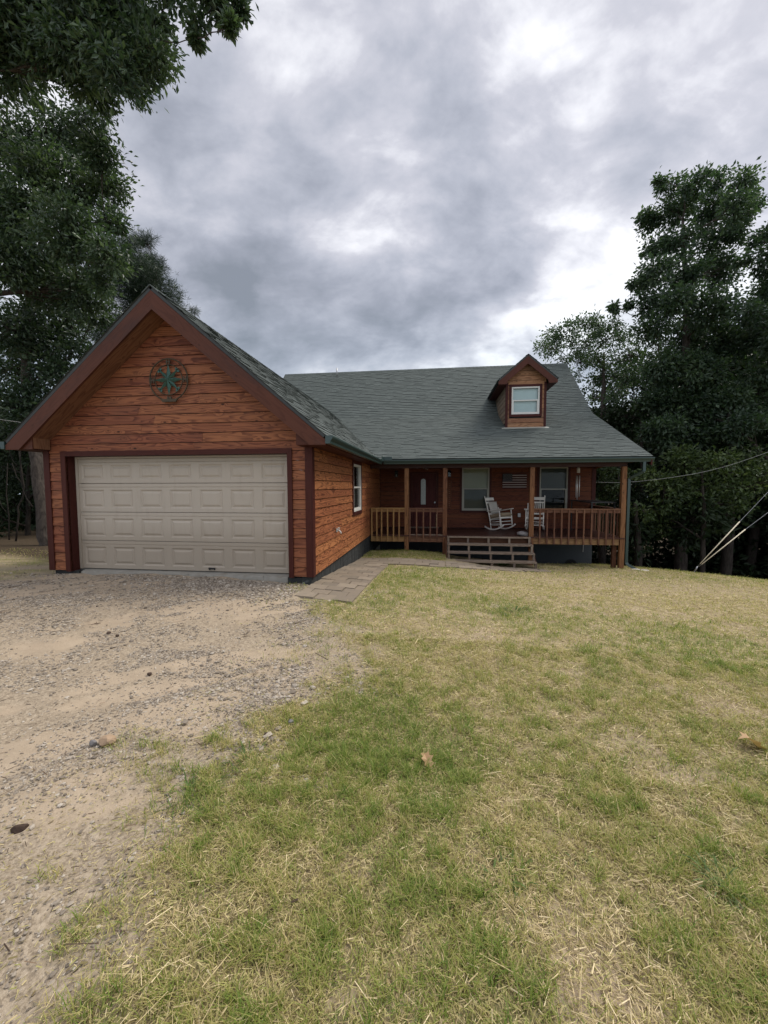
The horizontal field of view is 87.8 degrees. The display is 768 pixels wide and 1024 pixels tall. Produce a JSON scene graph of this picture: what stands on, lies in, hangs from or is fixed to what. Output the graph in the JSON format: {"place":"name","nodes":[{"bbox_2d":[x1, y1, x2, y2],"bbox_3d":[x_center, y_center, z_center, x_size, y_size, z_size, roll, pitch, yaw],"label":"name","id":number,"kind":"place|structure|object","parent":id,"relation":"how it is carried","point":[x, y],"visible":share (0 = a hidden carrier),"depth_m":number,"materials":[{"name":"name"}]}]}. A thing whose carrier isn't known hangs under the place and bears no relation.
{"place":"outdoors","nodes":[
{"label":"outdoors","id":0,"kind":"place"},
{"bbox_2d":[0,503,767,1023],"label":"ground","id":1,"kind":"structure","parent":0,"point":[16,707],"depth_m":2.67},
{"bbox_2d":[0,463,9,539],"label":"sapling","id":2,"kind":"object","parent":1,"relation":"on","point":[7,506],"visible":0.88,"depth_m":13.39,"materials":[{"name":"brown plant"}]},
{"bbox_2d":[12,451,24,540],"bbox_3d":[-11.909,-0.424,13.043,0.381,3.405,0.243,-2,4,-22],"label":"sapling","id":3,"kind":"object","parent":1,"relation":"on","point":[17,525],"visible":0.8,"depth_m":12.98,"materials":[{"name":"brown plant"}]},
{"bbox_2d":[10,823,28,833],"bbox_3d":[-1.766,1.530,1.932,0.075,0.039,0.045,-2,4,-21],"label":"dirt clod","id":4,"kind":"object","parent":1,"relation":"on","point":[18,828],"visible":0.99,"depth_m":1.92,"materials":[{"name":"brown soil"}]},
{"bbox_2d":[0,401,42,536],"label":"understory tree","id":5,"kind":"object","parent":1,"relation":"on","point":[29,511],"visible":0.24,"depth_m":15.09,"materials":[{"name":"green plant"}]},
{"bbox_2d":[0,289,116,545],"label":"leaning tree","id":6,"kind":"object","parent":1,"relation":"on","point":[25,327],"visible":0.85,"depth_m":12.16,"materials":[{"name":"green plant"}]},
{"bbox_2d":[9,450,32,506],"bbox_3d":[-10.918,-1.317,12.149,1.161,2.315,0.328,2,4,24],"label":"vine","id":7,"kind":"object","parent":6,"relation":"hanging from","point":[21,477],"visible":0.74,"depth_m":12.15,"materials":[{"name":"brown plant"}]},
{"bbox_2d":[0,82,147,329],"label":"oak tree","id":8,"kind":"object","parent":1,"relation":"on","point":[28,219],"visible":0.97,"depth_m":10.27,"materials":[{"name":"green plant"}]},
{"bbox_2d":[89,739,96,746],"bbox_3d":[-1.859,1.478,2.550,0.043,0.052,0.038,3,5,44],"label":"stone","id":9,"kind":"object","parent":1,"relation":"on","point":[93,742],"visible":0.99,"depth_m":2.54,"materials":[{"name":"grey stone"}]},
{"bbox_2d":[0,0,258,128],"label":"oak tree","id":10,"kind":"object","parent":1,"relation":"on","point":[92,49],"visible":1,"depth_m":7.74,"materials":[{"name":"green plant"}]},
{"bbox_2d":[80,226,201,344],"bbox_3d":[-10.701,-4.893,17.822,6.906,14.665,4.494,3,5,38],"label":"pine tree","id":11,"kind":"object","parent":1,"relation":"on","point":[151,274],"visible":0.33,"depth_m":15.90,"materials":[{"name":"green plant"}]},
{"bbox_2d":[151,768,237,817],"bbox_3d":[-1.026,1.526,2.181,0.407,0.049,0.392,0,4,7],"label":"weed clump","id":12,"kind":"object","parent":1,"relation":"on","point":[193,779],"visible":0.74,"depth_m":2.22,"materials":[{"name":"green plant"}]},
{"bbox_2d":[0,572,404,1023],"bbox_3d":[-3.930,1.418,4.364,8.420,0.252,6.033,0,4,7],"label":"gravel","id":13,"kind":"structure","parent":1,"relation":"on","point":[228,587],"depth_m":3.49,"materials":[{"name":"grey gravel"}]},
{"bbox_2d":[99,734,116,746],"bbox_3d":[-1.775,1.466,2.564,0.099,0.063,0.076,-1,4,-15],"label":"rock","id":14,"kind":"object","parent":13,"relation":"on","point":[106,739],"visible":0.91,"depth_m":2.54,"materials":[{"name":"beige stone"}]},
{"bbox_2d":[216,740,274,771],"bbox_3d":[-0.839,1.510,2.472,0.326,0.042,0.330,0,4,7],"label":"weed clump","id":15,"kind":"object","parent":1,"relation":"on","point":[243,748],"visible":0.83,"depth_m":2.48,"materials":[{"name":"green plant"}]},
{"bbox_2d":[0,284,654,584],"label":"wooden house","id":16,"kind":"structure","parent":1,"relation":"on","point":[133,465],"depth_m":7.66,"materials":[{"name":"brown wood"}]},
{"bbox_2d":[149,358,188,401],"bbox_3d":[-3.818,-2.338,7.057,0.756,0.762,0.063,0,4,7],"label":"wall compass","id":17,"kind":"object","parent":16,"relation":"attached to","point":[173,379],"depth_m":7.06,"materials":[{"name":"teal metal"}]},
{"bbox_2d":[75,454,288,572],"bbox_3d":[-3.787,0.035,7.476,4.318,2.153,0.080,0,4,7],"label":"garage door","id":18,"kind":"structure","parent":16,"relation":"in","point":[246,498],"depth_m":7.46,"materials":[{"name":"metal"}]},
{"bbox_2d":[351,460,361,515],"bbox_3d":[-1.022,-0.658,10.885,0.645,1.450,1.240,0,4,7],"label":"window","id":19,"kind":"structure","parent":16,"relation":"in","point":[356,466],"depth_m":11.24,"materials":[{"name":"white plastic"}]},
{"bbox_2d":[410,472,438,527],"bbox_3d":[1.516,-0.459,15.063,1.100,2.109,0.220,0,4,7],"label":"front door","id":20,"kind":"structure","parent":16,"relation":"in","point":[423,494],"depth_m":15.09,"materials":[{"name":"brown wood"}]},
{"bbox_2d":[460,468,491,512],"bbox_3d":[3.400,-0.850,14.842,1.140,1.740,0.130,0,4,7],"label":"window","id":21,"kind":"structure","parent":16,"relation":"in","point":[475,483],"depth_m":14.87,"materials":[{"name":"glass"}]},
{"bbox_2d":[484,496,515,529],"bbox_3d":[4.156,0.031,14.350,0.684,1.213,0.974,-2,4,-29],"label":"rocking chair","id":22,"kind":"object","parent":16,"relation":"on","point":[495,513],"visible":0.99,"depth_m":14.35,"materials":[{"name":"white paint"}]},
{"bbox_2d":[502,474,526,488],"bbox_3d":[4.764,-1.129,14.578,0.850,0.546,0.046,0,4,7],"label":"wall flag","id":23,"kind":"object","parent":16,"relation":"attached to","point":[514,481],"depth_m":14.56,"materials":[{"name":"multicoloured fabric"}]},
{"bbox_2d":[509,384,541,416],"bbox_3d":[5.215,-4.100,14.903,1.161,1.166,0.645,0,4,7],"label":"window","id":24,"kind":"structure","parent":16,"relation":"in","point":[525,400],"depth_m":14.66,"materials":[{"name":"glass"}]},
{"bbox_2d":[524,495,544,529],"bbox_3d":[5.372,0.027,14.183,0.684,1.227,0.938,2,4,24],"label":"rocking chair","id":25,"kind":"object","parent":16,"relation":"on","point":[535,518],"visible":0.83,"depth_m":14.37,"materials":[{"name":"white paint"}]},
{"bbox_2d":[537,467,570,507],"bbox_3d":[6.171,-0.845,14.741,1.140,1.750,0.645,0,4,7],"label":"window","id":26,"kind":"structure","parent":16,"relation":"in","point":[552,482],"depth_m":14.52,"materials":[{"name":"glass"}]},
{"bbox_2d":[575,467,579,497],"bbox_3d":[6.685,-1.021,13.787,0.139,1.230,0.174,-3,5,-40],"label":"wind chime","id":27,"kind":"object","parent":16,"relation":"hanging from","point":[578,471],"visible":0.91,"depth_m":13.73,"materials":[{"name":"metal"}]},
{"bbox_2d":[570,500,616,529],"bbox_3d":[6.899,0.164,13.293,0.740,1.068,1.950,0,4,7],"label":"porch table","id":28,"kind":"object","parent":16,"relation":"on","point":[592,501],"visible":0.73,"depth_m":12.85,"materials":[{"name":"metal"}]},
{"bbox_2d":[599,452,766,482],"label":"utility cable","id":29,"kind":"object","parent":16,"relation":"attached to","point":[670,477],"visible":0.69,"depth_m":14.41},
{"bbox_2d":[0,564,751,973],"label":"twig litter","id":30,"kind":"object","parent":1,"relation":"on","point":[112,758],"visible":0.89,"depth_m":2.79,"materials":[{"name":"brown wood"}]},
{"bbox_2d":[0,278,767,579],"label":"woods","id":31,"kind":"object","parent":1,"relation":"on","point":[741,543],"visible":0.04,"depth_m":20.93,"materials":[{"name":"green plant"}]},
{"bbox_2d":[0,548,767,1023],"bbox_3d":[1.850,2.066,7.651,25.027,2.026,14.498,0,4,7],"label":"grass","id":32,"kind":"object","parent":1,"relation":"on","point":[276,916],"visible":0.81,"depth_m":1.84,"materials":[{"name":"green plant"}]},
{"bbox_2d":[1,549,767,1023],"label":"straw","id":33,"kind":"object","parent":1,"relation":"on","point":[491,831],"visible":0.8,"depth_m":1.79,"materials":[{"name":"beige plant"}]},
{"bbox_2d":[421,751,433,767],"bbox_3d":[0.261,1.505,2.430,0.088,0.042,0.114,4,10,-27],"label":"dead leaf","id":34,"kind":"object","parent":1,"relation":"on","point":[425,757],"visible":0.88,"depth_m":2.43,"materials":[{"name":"brown plant"}]},
{"bbox_2d":[477,849,539,917],"bbox_3d":[0.525,1.562,1.695,0.277,0.031,0.306,0,4,7],"label":"weed clump","id":35,"kind":"object","parent":1,"relation":"on","point":[515,880],"visible":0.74,"depth_m":1.72,"materials":[{"name":"green plant"}]},
{"bbox_2d":[495,603,543,616],"bbox_3d":[1.945,1.438,5.884,0.743,0.061,0.669,0,4,7],"label":"weed clump","id":36,"kind":"object","parent":1,"relation":"on","point":[516,610],"visible":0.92,"depth_m":5.89,"materials":[{"name":"green plant"}]},
{"bbox_2d":[564,848,596,884],"bbox_3d":[0.882,1.580,1.782,0.145,0.024,0.214,1,4,18],"label":"weed clump","id":37,"kind":"object","parent":1,"relation":"on","point":[582,862],"visible":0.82,"depth_m":1.81,"materials":[{"name":"green plant"}]},
{"bbox_2d":[533,305,648,564],"bbox_3d":[10.976,-3.144,21.462,6.292,14.725,5.056,0,4,7],"label":"fork tree","id":38,"kind":"object","parent":1,"relation":"on","point":[593,359],"visible":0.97,"depth_m":20.59,"materials":[{"name":"green plant"}]},
{"bbox_2d":[590,387,661,566],"bbox_3d":[11.532,-1.228,20.968,6.261,9.770,4.451,3,5,43],"label":"woodland tree","id":39,"kind":"object","parent":1,"relation":"on","point":[622,420],"visible":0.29,"depth_m":19.36,"materials":[{"name":"green plant"}]},
{"bbox_2d":[595,462,657,507],"bbox_3d":[9.809,0.655,16.972,2.235,5.669,2.484,-2,4,-27],"label":"understory tree","id":40,"kind":"object","parent":1,"relation":"on","point":[612,486],"visible":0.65,"depth_m":16.92,"materials":[{"name":"green plant"}]},
{"bbox_2d":[592,480,753,566],"bbox_3d":[10.295,0.526,17.306,7.119,5.298,5.818,0,4,7],"label":"woodland tree","id":41,"kind":"object","parent":1,"relation":"on","point":[639,531],"visible":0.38,"depth_m":15.58,"materials":[{"name":"green plant"}]},
{"bbox_2d":[638,436,709,569],"bbox_3d":[18.120,-0.740,23.176,6.496,9.633,4.582,-2,4,-24],"label":"woodland tree","id":42,"kind":"object","parent":1,"relation":"on","point":[665,456],"visible":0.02,"depth_m":23.19,"materials":[{"name":"green plant"}]},
{"bbox_2d":[605,155,767,571],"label":"tall tree","id":43,"kind":"object","parent":1,"relation":"on","point":[695,329],"visible":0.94,"depth_m":17.45,"materials":[{"name":"green plant"}]},
{"bbox_2d":[629,381,747,575],"bbox_3d":[14.473,-1.159,18.765,7.383,9.269,3.847,-3,5,-39],"label":"woodland tree","id":44,"kind":"object","parent":1,"relation":"on","point":[726,563],"visible":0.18,"depth_m":16.95,"materials":[{"name":"green plant"}]},
{"bbox_2d":[626,437,767,572],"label":"understory tree","id":45,"kind":"object","parent":1,"relation":"on","point":[753,469],"visible":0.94,"depth_m":15.22,"materials":[{"name":"green plant"}]},
{"bbox_2d":[681,849,756,911],"bbox_3d":[1.415,1.560,1.713,0.251,0.048,0.298,1,4,20],"label":"weed clump","id":46,"kind":"object","parent":1,"relation":"on","point":[708,870],"visible":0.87,"depth_m":1.72,"materials":[{"name":"green plant"}]},
{"bbox_2d":[694,492,767,571],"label":"guy wire","id":47,"kind":"object","parent":1,"relation":"attached to","point":[724,537],"visible":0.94,"depth_m":12.99,"materials":[{"name":"metal"}]},
{"bbox_2d":[700,513,766,565],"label":"guy wire","id":48,"kind":"object","parent":1,"relation":"attached to","point":[728,542],"visible":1,"depth_m":12.98,"materials":[{"name":"metal"}]},
{"bbox_2d":[703,416,766,576],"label":"woodland tree","id":49,"kind":"object","parent":1,"relation":"on","point":[754,533],"visible":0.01,"depth_m":19.82,"materials":[{"name":"green plant"}]},
{"bbox_2d":[708,221,767,459],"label":"edge tree","id":50,"kind":"object","parent":1,"relation":"on","point":[754,323],"visible":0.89,"depth_m":16.09,"materials":[{"name":"green plant"}]},
{"bbox_2d":[738,731,766,748],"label":"dead leaf","id":51,"kind":"object","parent":1,"relation":"on","point":[756,743],"visible":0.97,"depth_m":2.65,"materials":[{"name":"brown plant"}]},
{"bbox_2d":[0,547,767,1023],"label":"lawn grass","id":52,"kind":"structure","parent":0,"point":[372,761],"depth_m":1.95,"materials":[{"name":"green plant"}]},
{"bbox_2d":[0,0,767,493],"label":"sky","id":53,"kind":"structure","parent":0,"point":[344,185],"materials":[{"name":"grey"}]},
{"bbox_2d":[295,558,551,603],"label":"path","id":54,"kind":"structure","parent":0,"point":[351,582],"depth_m":8.22,"materials":[{"name":"beige stone"}]},
{"bbox_2d":[517,531,527,535],"bbox_3d":[4.358,0.679,12.524,0.357,0.160,0.231,0,4,7],"label":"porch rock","id":55,"kind":"object","parent":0,"point":[522,533],"visible":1,"depth_m":12.45,"materials":[{"name":"grey stone"}]}
]}

